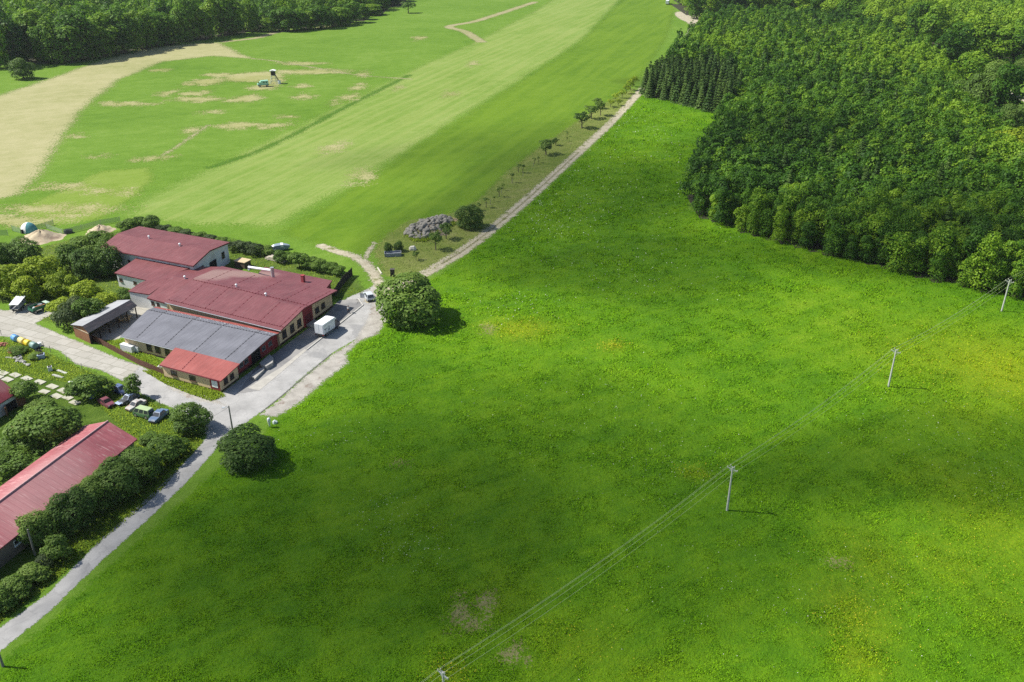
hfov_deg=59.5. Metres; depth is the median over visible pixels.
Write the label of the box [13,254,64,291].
tree
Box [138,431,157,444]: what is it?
bush
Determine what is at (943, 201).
plantation tree
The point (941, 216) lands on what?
plantation tree
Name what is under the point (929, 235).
plantation tree
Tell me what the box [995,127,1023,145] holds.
forest tree
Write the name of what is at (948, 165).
spruce tree
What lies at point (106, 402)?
wrecked car
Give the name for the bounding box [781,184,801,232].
plantation tree
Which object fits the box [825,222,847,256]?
plantation tree
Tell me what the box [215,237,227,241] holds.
hedge bush
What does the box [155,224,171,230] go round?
hedge bush
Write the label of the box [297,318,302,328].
window
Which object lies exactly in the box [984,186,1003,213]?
plantation tree
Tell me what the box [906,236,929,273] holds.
plantation tree
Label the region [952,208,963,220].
plantation tree
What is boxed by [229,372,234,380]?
window
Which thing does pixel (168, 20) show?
woodland tree
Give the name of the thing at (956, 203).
plantation tree
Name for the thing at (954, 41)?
forest tree
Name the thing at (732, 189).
plantation tree
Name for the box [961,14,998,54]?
woodland tree
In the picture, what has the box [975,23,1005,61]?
woodland tree
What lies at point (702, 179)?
plantation tree
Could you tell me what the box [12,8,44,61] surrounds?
woodland tree
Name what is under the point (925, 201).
plantation tree
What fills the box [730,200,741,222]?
plantation tree
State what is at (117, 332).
concrete court
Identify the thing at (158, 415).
parked car
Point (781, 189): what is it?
plantation tree
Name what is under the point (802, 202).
plantation tree
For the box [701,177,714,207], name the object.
plantation tree
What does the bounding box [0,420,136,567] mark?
long barn
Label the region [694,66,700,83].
spruce tree
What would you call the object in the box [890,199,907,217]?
plantation tree
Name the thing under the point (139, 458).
tree
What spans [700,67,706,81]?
spruce tree
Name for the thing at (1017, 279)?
plantation tree
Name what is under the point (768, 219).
plantation tree
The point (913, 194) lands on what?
plantation tree
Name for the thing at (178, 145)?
foot track
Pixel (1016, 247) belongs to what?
plantation tree
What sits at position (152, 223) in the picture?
hedge bush
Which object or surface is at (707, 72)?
spruce tree
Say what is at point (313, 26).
woodland tree
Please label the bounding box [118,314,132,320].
firewood
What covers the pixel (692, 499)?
power cable
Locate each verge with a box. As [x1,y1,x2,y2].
[164,384,226,406]
[372,88,634,276]
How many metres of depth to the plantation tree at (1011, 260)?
212.23 m
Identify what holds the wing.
on the ground at (386, 44)
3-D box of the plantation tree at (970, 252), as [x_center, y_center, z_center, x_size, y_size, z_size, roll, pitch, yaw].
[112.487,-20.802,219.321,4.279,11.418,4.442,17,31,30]
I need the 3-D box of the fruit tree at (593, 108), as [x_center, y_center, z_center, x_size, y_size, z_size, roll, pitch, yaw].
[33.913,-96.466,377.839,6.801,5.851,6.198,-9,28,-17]
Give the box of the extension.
[159,347,239,391]
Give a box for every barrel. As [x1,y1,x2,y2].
[10,334,19,341]
[17,337,25,344]
[23,339,30,346]
[29,341,38,348]
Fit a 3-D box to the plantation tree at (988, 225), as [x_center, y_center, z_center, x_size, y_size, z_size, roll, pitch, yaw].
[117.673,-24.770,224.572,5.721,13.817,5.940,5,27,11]
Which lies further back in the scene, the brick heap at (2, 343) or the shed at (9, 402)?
the brick heap at (2, 343)
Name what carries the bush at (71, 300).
on the garden grass at (305, 271)
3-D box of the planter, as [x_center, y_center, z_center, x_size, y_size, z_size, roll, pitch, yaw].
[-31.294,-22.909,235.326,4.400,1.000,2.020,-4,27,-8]
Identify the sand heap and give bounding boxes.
[22,229,66,244]
[86,224,115,233]
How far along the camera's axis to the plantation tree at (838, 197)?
246.57 m
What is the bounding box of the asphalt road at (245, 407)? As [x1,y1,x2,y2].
[0,289,380,650]
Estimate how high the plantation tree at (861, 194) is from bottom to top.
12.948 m
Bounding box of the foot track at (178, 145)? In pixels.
[155,124,210,156]
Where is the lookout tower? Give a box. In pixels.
[270,69,278,83]
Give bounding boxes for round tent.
[20,222,37,233]
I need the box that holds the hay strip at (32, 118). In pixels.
[0,42,250,198]
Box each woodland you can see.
[0,0,390,54]
[676,0,1023,56]
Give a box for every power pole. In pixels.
[437,668,448,681]
[726,465,737,510]
[888,348,900,386]
[1001,278,1013,310]
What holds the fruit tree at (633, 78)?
on the verge at (454, 239)
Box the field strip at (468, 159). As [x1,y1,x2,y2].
[275,0,675,256]
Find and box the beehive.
[390,268,394,276]
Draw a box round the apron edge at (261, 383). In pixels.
[248,349,305,389]
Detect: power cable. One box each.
[424,280,1004,679]
[426,283,1001,679]
[434,273,1022,679]
[445,283,1011,679]
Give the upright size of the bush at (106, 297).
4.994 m
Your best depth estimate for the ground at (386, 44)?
389.96 m
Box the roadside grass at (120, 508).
[0,434,202,622]
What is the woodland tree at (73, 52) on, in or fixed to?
on the wood floor at (224, 33)
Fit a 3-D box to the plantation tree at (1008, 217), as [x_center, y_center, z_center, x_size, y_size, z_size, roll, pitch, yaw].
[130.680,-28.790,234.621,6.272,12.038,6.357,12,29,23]
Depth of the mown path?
658.41 m
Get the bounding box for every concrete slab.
[0,370,9,375]
[1,376,13,381]
[9,372,20,377]
[20,375,32,380]
[35,379,46,384]
[38,389,50,393]
[45,383,58,389]
[50,393,62,398]
[61,395,73,400]
[68,400,80,404]
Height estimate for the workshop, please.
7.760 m
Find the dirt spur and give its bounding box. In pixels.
[362,242,376,262]
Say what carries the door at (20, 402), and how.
in the shed at (9, 402)
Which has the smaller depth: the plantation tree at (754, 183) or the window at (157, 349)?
the window at (157, 349)
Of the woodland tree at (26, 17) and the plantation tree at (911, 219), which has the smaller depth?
the plantation tree at (911, 219)
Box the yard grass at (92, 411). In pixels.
[0,337,205,622]
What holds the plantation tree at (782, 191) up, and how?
on the forest floor at (817, 245)
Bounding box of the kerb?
[306,298,362,349]
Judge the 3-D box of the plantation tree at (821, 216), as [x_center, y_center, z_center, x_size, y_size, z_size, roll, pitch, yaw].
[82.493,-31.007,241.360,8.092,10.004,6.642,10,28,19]
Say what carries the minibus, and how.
on the yard grass at (92, 411)
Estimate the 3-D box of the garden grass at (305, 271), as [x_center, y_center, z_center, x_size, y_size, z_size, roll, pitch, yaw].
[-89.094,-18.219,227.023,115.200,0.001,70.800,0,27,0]
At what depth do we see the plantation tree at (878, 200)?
241.24 m
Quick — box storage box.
[119,342,134,352]
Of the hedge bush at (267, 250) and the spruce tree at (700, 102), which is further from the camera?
the spruce tree at (700, 102)
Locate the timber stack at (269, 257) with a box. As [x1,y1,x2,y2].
[265,255,286,262]
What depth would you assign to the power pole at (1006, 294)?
202.22 m
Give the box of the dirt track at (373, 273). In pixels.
[315,244,389,302]
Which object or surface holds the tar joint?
on the gravel
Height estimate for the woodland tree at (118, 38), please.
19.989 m
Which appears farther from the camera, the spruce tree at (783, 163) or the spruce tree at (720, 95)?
the spruce tree at (720, 95)
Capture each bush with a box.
[0,424,43,448]
[0,444,33,476]
[0,573,31,600]
[0,585,17,612]
[7,345,29,354]
[8,378,38,399]
[13,455,40,474]
[15,561,51,584]
[24,395,54,411]
[27,352,40,359]
[34,553,52,569]
[39,532,72,560]
[44,296,71,317]
[49,301,80,327]
[54,243,84,269]
[61,294,86,315]
[63,383,73,392]
[64,374,115,398]
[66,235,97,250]
[67,279,104,298]
[71,296,105,316]
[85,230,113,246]
[92,292,118,310]
[115,217,137,230]
[115,288,130,299]
[132,216,143,225]
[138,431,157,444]
[142,215,160,228]
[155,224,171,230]
[167,226,181,232]
[177,228,194,234]
[192,231,206,237]
[204,234,216,238]
[213,421,277,475]
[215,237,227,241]
[227,240,242,250]
[236,241,250,252]
[246,243,263,255]
[261,245,275,254]
[273,250,291,261]
[287,251,308,266]
[302,256,318,267]
[311,257,326,270]
[320,261,337,273]
[330,265,345,274]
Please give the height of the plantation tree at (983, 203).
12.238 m
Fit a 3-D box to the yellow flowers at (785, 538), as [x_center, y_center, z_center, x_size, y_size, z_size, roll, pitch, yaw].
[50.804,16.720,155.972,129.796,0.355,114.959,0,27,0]
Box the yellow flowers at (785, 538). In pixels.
[403,308,1023,681]
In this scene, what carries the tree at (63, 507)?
on the yard grass at (92, 411)
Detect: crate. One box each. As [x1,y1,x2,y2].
[37,352,44,358]
[234,257,250,268]
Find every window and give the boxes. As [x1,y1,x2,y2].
[13,535,24,547]
[146,344,151,351]
[155,346,160,353]
[164,348,169,355]
[170,370,177,377]
[189,375,195,382]
[223,377,228,385]
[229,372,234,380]
[282,329,287,339]
[290,323,294,333]
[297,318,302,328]
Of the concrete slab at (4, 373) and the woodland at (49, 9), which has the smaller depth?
the concrete slab at (4, 373)
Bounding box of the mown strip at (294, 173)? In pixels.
[120,0,618,227]
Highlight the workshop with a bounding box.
[147,266,336,345]
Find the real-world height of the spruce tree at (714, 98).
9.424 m
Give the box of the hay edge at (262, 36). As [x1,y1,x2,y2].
[220,26,335,42]
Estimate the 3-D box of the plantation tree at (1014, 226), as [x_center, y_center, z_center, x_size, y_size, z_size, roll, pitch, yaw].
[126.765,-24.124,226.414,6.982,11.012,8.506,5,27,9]
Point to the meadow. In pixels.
(472, 535)
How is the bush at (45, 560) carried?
on the yard grass at (92, 411)
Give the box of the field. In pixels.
[14,167,154,227]
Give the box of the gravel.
[259,284,385,416]
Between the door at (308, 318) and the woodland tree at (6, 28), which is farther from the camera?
the woodland tree at (6, 28)
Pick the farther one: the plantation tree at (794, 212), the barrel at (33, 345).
the plantation tree at (794, 212)
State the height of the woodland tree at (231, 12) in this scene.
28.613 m
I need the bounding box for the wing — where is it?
[120,307,281,374]
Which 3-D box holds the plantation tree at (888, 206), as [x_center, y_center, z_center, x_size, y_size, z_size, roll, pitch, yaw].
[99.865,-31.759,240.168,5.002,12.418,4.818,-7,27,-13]
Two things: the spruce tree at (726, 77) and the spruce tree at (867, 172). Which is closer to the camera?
the spruce tree at (867, 172)
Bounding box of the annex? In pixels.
[114,258,189,308]
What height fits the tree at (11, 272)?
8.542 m
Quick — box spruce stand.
[648,13,938,164]
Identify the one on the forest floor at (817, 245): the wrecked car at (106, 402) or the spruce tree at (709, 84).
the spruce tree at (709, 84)
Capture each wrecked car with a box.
[97,396,114,407]
[111,383,129,395]
[118,392,139,404]
[125,398,146,411]
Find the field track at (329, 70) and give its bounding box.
[251,58,411,78]
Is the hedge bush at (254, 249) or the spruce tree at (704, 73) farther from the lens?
the spruce tree at (704, 73)
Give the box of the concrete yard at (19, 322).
[0,308,138,380]
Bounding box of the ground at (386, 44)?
[0,0,1023,664]
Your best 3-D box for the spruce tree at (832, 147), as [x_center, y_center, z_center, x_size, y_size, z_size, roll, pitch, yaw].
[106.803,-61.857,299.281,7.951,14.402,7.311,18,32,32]
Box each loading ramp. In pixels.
[251,367,264,380]
[259,354,273,369]
[307,319,316,327]
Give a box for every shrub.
[383,242,393,250]
[393,241,403,250]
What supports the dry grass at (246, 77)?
on the ground at (386, 44)
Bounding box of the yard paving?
[238,299,361,392]
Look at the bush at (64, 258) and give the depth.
223.19 m
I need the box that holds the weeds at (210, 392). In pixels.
[142,370,224,400]
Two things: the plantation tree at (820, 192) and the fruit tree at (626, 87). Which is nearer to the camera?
the plantation tree at (820, 192)
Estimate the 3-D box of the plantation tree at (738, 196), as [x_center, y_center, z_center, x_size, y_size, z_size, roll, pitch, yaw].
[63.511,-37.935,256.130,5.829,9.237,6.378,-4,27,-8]
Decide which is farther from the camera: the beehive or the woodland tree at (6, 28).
the woodland tree at (6, 28)
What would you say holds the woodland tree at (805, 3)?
on the ground at (386, 44)
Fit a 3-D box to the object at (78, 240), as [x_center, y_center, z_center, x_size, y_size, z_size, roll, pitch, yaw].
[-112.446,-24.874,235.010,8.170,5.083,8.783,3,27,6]
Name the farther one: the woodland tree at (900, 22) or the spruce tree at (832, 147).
the woodland tree at (900, 22)
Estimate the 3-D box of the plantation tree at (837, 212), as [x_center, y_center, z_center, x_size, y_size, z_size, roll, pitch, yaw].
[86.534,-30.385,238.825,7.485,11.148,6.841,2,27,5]
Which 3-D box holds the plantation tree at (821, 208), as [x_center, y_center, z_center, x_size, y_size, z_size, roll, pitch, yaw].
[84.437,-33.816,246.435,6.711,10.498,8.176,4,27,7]
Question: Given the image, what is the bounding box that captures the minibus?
[132,405,153,419]
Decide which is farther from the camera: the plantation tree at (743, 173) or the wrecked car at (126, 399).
the plantation tree at (743, 173)
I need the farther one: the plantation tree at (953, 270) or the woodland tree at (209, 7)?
the woodland tree at (209, 7)
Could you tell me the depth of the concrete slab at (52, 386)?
172.60 m
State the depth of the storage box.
185.56 m
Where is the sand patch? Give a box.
[674,12,698,23]
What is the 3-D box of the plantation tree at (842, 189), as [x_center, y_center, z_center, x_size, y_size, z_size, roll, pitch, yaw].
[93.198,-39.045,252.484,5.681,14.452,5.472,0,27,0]
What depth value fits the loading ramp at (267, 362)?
179.83 m
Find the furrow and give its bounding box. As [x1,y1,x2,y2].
[203,74,412,168]
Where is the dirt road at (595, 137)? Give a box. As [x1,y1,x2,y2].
[388,15,698,291]
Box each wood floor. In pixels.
[0,0,405,64]
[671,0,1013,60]
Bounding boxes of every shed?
[0,379,26,417]
[71,300,137,343]
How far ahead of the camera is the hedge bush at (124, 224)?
251.75 m
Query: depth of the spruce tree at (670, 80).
411.46 m
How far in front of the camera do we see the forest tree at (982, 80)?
382.33 m
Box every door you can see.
[16,397,26,406]
[209,259,216,266]
[251,347,260,364]
[305,312,311,326]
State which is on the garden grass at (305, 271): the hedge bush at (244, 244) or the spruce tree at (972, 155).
the hedge bush at (244, 244)
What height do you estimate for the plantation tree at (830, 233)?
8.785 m
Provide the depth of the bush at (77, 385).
167.01 m
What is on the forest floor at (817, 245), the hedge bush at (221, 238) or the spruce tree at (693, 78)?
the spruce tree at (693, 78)
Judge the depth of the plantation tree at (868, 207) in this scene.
236.62 m
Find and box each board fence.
[90,334,163,373]
[334,267,352,295]
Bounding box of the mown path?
[445,2,537,42]
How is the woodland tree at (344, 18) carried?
on the wood floor at (224, 33)
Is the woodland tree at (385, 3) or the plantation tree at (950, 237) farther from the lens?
the woodland tree at (385, 3)
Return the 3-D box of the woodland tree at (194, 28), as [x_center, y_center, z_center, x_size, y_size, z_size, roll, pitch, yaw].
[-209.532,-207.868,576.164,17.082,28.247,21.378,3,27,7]
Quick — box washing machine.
[47,365,52,371]
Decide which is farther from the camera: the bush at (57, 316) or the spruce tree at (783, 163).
the spruce tree at (783, 163)
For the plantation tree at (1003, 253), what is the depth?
218.83 m
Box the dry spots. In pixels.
[389,324,854,670]
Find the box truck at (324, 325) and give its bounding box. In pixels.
[314,316,339,336]
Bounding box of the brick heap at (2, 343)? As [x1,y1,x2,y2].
[0,342,17,353]
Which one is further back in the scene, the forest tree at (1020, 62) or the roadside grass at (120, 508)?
the forest tree at (1020, 62)
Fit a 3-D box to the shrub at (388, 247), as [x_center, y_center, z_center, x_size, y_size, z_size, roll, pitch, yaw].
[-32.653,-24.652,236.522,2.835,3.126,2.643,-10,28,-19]
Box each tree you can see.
[0,11,27,63]
[0,18,31,62]
[0,25,11,68]
[0,236,43,264]
[0,242,16,267]
[0,264,35,299]
[0,402,85,456]
[4,23,37,61]
[8,56,35,78]
[10,275,44,302]
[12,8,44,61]
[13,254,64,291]
[15,508,58,546]
[26,17,53,62]
[38,24,66,63]
[41,271,77,297]
[43,484,98,535]
[48,25,88,63]
[54,9,96,59]
[69,248,103,279]
[69,475,114,512]
[77,18,98,58]
[87,12,121,54]
[87,241,121,276]
[91,454,142,506]
[99,18,132,53]
[103,2,137,52]
[111,445,163,483]
[121,10,146,50]
[122,373,142,393]
[133,10,159,48]
[135,12,171,47]
[147,433,190,462]
[156,12,178,44]
[167,401,213,434]
[169,0,201,40]
[170,7,189,42]
[194,9,214,38]
[199,0,219,36]
[213,0,245,34]
[222,7,244,32]
[238,0,258,31]
[258,17,275,31]
[268,9,287,30]
[274,6,302,30]
[290,8,311,29]
[302,11,317,29]
[308,5,332,27]
[322,9,340,26]
[331,7,353,25]
[343,1,361,22]
[357,3,369,19]
[364,3,383,15]
[373,271,444,330]
[378,0,390,9]
[389,0,399,5]
[401,1,416,12]
[429,231,442,249]
[439,222,452,238]
[453,204,485,229]
[538,139,554,154]
[573,111,590,127]
[584,105,598,118]
[592,98,602,104]
[595,101,605,114]
[607,99,615,106]
[617,89,626,94]
[623,84,630,92]
[626,80,634,89]
[630,76,639,86]
[638,68,648,94]
[643,74,654,96]
[644,64,656,94]
[644,75,654,97]
[654,70,657,88]
[655,69,663,96]
[658,77,665,96]
[659,79,669,99]
[662,68,670,93]
[664,66,675,99]
[668,82,675,101]
[669,66,681,98]
[670,73,682,103]
[676,74,689,104]
[678,71,688,100]
[681,62,686,76]
[682,79,693,106]
[687,0,707,18]
[688,60,693,76]
[689,82,698,106]
[690,181,708,215]
[691,71,696,84]
[691,178,704,208]
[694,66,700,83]
[694,73,702,103]
[694,76,704,106]
[695,78,706,107]
[695,83,705,109]
[695,173,711,212]
[700,0,720,14]
[700,60,705,74]
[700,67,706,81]
[701,81,714,112]
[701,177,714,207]
[705,64,710,77]
[706,77,714,93]
[706,175,728,216]
[708,194,723,219]
[709,91,717,111]
[710,83,723,112]
[711,182,732,224]
[712,75,716,89]
[713,0,736,10]
[716,68,723,90]
[717,179,734,210]
[718,171,737,211]
[719,86,727,105]
[722,73,728,88]
[724,0,745,6]
[724,193,742,224]
[724,197,735,222]
[727,78,733,98]
[730,161,752,208]
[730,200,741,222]
[733,204,749,231]
[737,0,758,7]
[740,187,753,225]
[744,170,763,212]
[746,199,761,235]
[748,183,768,230]
[749,192,774,231]
[750,0,775,8]
[752,171,769,193]
[757,169,779,209]
[758,208,774,237]
[762,192,781,222]
[767,0,785,7]
[768,182,780,194]
[770,198,784,235]
[770,198,788,232]
[770,205,789,242]
[773,189,796,229]
[773,209,790,240]
[774,186,796,210]
[778,184,791,196]
[779,0,797,9]
[779,151,788,186]
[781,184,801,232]
[782,111,791,131]
[783,83,790,102]
[783,181,802,199]
[785,170,793,185]
[788,183,813,211]
[788,203,806,241]
[790,197,809,230]
[791,210,804,243]
[793,205,815,238]
[794,0,818,12]
[798,220,818,246]
[799,123,810,148]
[799,180,817,203]
[802,178,821,198]
[805,192,820,240]
[806,208,830,242]
[807,195,823,211]
[808,0,829,10]
[808,199,829,229]
[809,188,829,205]
[812,174,828,194]
[814,198,840,240]
[816,177,831,201]
[816,206,832,239]
[819,0,847,13]
[820,134,837,165]
[820,212,843,248]
[822,206,847,242]
[823,222,845,254]
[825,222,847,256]
[831,194,842,205]
[835,180,851,202]
[835,206,848,228]
[836,0,862,18]
[837,179,849,196]
[837,201,846,209]
[838,228,853,254]
[842,234,858,259]
[843,190,857,212]
[843,196,860,232]
[844,202,860,242]
[846,219,861,249]
[847,195,867,228]
[849,200,876,238]
[850,4,875,17]
[851,216,875,257]
[853,187,859,202]
[853,188,869,231]
[854,137,866,163]
[858,211,872,247]
[858,234,874,261]
[860,168,869,180]
[862,185,884,213]
[863,0,887,24]
[864,183,890,213]
[864,205,892,261]
[865,187,880,215]
[872,162,879,178]
[872,217,897,263]
[876,219,908,265]
[877,223,897,262]
[878,203,893,219]
[879,192,894,208]
[880,6,900,25]
[882,187,902,201]
[882,230,905,265]
[885,231,914,271]
[889,201,908,246]
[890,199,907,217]
[892,14,915,30]
[896,207,922,261]
[898,151,906,172]
[899,197,919,220]
[901,191,920,208]
[902,228,927,262]
[903,186,920,207]
[904,0,934,36]
[906,222,923,251]
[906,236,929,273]
[907,230,929,270]
[910,189,932,209]
[914,204,944,228]
[917,197,941,233]
[918,3,951,41]
[918,216,935,235]
[920,198,935,224]
[922,241,933,262]
[923,225,957,274]
[924,228,947,263]
[926,219,944,233]
[928,240,946,273]
[928,249,950,280]
[930,163,944,192]
[931,221,954,232]
[933,28,968,70]
[933,196,948,207]
[933,226,962,271]
[934,207,947,220]
[940,207,956,219]
[941,205,952,224]
[943,235,966,277]
[944,158,951,178]
[944,220,961,236]
[946,245,964,278]
[947,232,970,269]
[949,21,980,47]
[950,23,978,66]
[950,194,966,215]
[951,79,981,96]
[952,129,959,145]
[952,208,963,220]
[952,210,977,227]
[953,50,990,80]
[955,254,977,286]
[956,199,976,231]
[957,221,988,277]
[960,197,982,220]
[960,237,981,276]
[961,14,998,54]
[961,63,1017,113]
[962,228,971,255]
[964,262,985,286]
[965,204,990,232]
[965,215,987,233]
[967,143,976,162]
[967,245,988,278]
[969,231,1004,292]
[970,218,995,258]
[974,199,991,215]
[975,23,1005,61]
[980,224,1003,241]
[983,234,1006,269]
[984,58,1016,95]
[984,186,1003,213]
[984,208,998,220]
[985,265,999,288]
[986,215,1011,236]
[987,28,1021,59]
[989,61,1023,119]
[990,248,1006,273]
[990,258,1010,293]
[991,214,1003,226]
[994,245,1012,273]
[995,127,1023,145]
[995,255,1017,291]
[997,240,1023,288]
[998,102,1023,126]
[998,198,1021,220]
[999,25,1023,63]
[1000,227,1023,262]
[1001,211,1023,235]
[1002,202,1022,222]
[1002,210,1023,235]
[1004,224,1023,242]
[1005,256,1023,299]
[1007,151,1023,169]
[1007,214,1023,231]
[1008,223,1023,257]
[1009,243,1023,279]
[1012,27,1023,61]
[1012,58,1023,75]
[1012,264,1023,292]
[1016,126,1023,135]
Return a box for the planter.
[384,250,400,256]
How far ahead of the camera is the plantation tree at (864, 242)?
228.95 m
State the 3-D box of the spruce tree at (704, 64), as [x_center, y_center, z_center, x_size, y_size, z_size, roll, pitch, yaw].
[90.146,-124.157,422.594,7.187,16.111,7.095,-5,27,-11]
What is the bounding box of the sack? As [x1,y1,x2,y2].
[409,246,415,250]
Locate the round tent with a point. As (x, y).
(27, 227)
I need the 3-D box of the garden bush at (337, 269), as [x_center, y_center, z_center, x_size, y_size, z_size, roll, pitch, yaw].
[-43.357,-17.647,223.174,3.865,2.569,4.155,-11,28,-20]
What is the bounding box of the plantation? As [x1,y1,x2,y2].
[661,1,1023,220]
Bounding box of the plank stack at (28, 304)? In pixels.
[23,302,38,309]
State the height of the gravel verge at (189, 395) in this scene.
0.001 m
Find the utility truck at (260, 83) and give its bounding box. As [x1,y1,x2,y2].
[257,80,268,86]
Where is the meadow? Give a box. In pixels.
[0,97,1023,681]
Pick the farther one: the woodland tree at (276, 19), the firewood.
the woodland tree at (276, 19)
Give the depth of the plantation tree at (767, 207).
248.38 m
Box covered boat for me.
[272,243,289,249]
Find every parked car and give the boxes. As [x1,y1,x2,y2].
[148,408,168,422]
[360,291,374,300]
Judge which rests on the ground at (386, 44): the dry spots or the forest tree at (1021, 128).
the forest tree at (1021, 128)
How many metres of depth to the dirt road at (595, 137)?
278.75 m
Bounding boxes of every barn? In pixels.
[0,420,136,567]
[101,226,229,269]
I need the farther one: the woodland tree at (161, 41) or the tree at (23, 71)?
the woodland tree at (161, 41)
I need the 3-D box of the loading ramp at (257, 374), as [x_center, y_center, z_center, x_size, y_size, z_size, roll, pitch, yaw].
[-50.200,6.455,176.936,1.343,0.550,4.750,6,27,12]
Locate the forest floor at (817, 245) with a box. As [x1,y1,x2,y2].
[649,26,1023,297]
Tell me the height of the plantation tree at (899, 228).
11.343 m
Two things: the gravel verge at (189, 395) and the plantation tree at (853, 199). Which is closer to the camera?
the gravel verge at (189, 395)
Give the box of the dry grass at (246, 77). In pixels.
[0,36,479,228]
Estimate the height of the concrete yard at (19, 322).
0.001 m
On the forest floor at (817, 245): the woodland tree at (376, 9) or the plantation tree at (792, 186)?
the plantation tree at (792, 186)
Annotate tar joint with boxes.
[260,353,331,412]
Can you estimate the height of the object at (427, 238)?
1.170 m
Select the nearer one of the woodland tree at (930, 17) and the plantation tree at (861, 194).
the plantation tree at (861, 194)
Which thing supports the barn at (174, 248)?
on the ground at (386, 44)
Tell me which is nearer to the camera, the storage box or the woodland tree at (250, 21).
the storage box
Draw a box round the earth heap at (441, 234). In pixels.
[415,224,449,235]
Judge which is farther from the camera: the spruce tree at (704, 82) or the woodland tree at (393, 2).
the woodland tree at (393, 2)
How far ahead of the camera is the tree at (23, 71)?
456.75 m
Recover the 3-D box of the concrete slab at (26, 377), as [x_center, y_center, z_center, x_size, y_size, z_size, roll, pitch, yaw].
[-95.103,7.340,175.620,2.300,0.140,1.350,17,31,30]
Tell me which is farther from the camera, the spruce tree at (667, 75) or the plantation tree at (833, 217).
the spruce tree at (667, 75)
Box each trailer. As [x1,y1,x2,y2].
[9,296,25,311]
[27,300,48,313]
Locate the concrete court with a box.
[91,307,147,339]
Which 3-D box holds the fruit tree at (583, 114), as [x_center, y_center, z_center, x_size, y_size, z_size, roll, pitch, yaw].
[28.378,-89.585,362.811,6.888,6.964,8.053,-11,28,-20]
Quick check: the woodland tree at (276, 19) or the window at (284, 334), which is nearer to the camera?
the window at (284, 334)
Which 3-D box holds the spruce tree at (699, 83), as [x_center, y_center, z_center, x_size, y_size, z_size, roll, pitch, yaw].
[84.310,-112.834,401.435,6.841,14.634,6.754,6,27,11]
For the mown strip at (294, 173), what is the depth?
358.71 m
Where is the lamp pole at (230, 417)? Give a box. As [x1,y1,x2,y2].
[222,406,232,428]
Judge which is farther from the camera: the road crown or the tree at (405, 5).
the tree at (405, 5)
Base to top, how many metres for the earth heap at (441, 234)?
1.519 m
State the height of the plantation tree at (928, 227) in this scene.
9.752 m
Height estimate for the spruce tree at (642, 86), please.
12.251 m
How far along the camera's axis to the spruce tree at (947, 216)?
232.95 m
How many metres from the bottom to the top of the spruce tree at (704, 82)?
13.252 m
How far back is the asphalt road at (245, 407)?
162.93 m
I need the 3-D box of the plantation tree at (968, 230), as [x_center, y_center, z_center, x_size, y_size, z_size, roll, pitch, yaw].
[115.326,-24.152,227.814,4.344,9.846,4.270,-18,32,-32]
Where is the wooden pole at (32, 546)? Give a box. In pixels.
[27,529,35,555]
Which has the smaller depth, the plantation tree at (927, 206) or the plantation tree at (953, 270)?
the plantation tree at (953, 270)
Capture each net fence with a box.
[0,229,7,234]
[11,225,21,233]
[35,219,53,228]
[45,223,62,233]
[63,217,119,233]
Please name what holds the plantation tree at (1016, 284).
on the meadow
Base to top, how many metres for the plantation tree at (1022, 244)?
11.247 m
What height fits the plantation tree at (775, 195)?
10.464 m
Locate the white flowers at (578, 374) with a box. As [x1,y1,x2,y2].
[278,108,1017,679]
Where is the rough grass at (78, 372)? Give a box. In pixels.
[0,339,197,471]
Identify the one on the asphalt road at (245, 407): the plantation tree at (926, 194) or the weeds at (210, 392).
the weeds at (210, 392)
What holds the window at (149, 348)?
in the wing
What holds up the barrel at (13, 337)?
on the concrete yard at (19, 322)
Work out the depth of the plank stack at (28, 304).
206.86 m
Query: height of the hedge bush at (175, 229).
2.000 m
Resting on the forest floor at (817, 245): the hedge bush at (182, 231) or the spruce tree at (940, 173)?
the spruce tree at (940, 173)
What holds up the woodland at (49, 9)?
on the wood floor at (224, 33)
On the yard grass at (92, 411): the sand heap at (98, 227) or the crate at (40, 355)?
the crate at (40, 355)
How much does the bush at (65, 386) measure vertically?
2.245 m
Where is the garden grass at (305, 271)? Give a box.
[0,230,366,327]
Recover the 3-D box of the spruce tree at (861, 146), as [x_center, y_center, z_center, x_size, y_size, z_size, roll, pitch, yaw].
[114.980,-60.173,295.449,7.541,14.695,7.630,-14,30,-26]
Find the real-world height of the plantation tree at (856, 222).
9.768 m
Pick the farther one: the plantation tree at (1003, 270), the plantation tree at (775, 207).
the plantation tree at (775, 207)
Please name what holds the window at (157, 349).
in the wing
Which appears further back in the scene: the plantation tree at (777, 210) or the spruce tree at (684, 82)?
the spruce tree at (684, 82)
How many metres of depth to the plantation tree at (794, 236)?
240.95 m
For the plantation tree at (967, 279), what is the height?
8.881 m
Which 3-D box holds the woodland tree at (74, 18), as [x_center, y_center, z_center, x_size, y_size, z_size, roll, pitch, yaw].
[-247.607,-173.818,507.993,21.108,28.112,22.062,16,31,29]
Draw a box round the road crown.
[440,152,578,263]
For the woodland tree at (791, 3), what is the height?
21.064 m

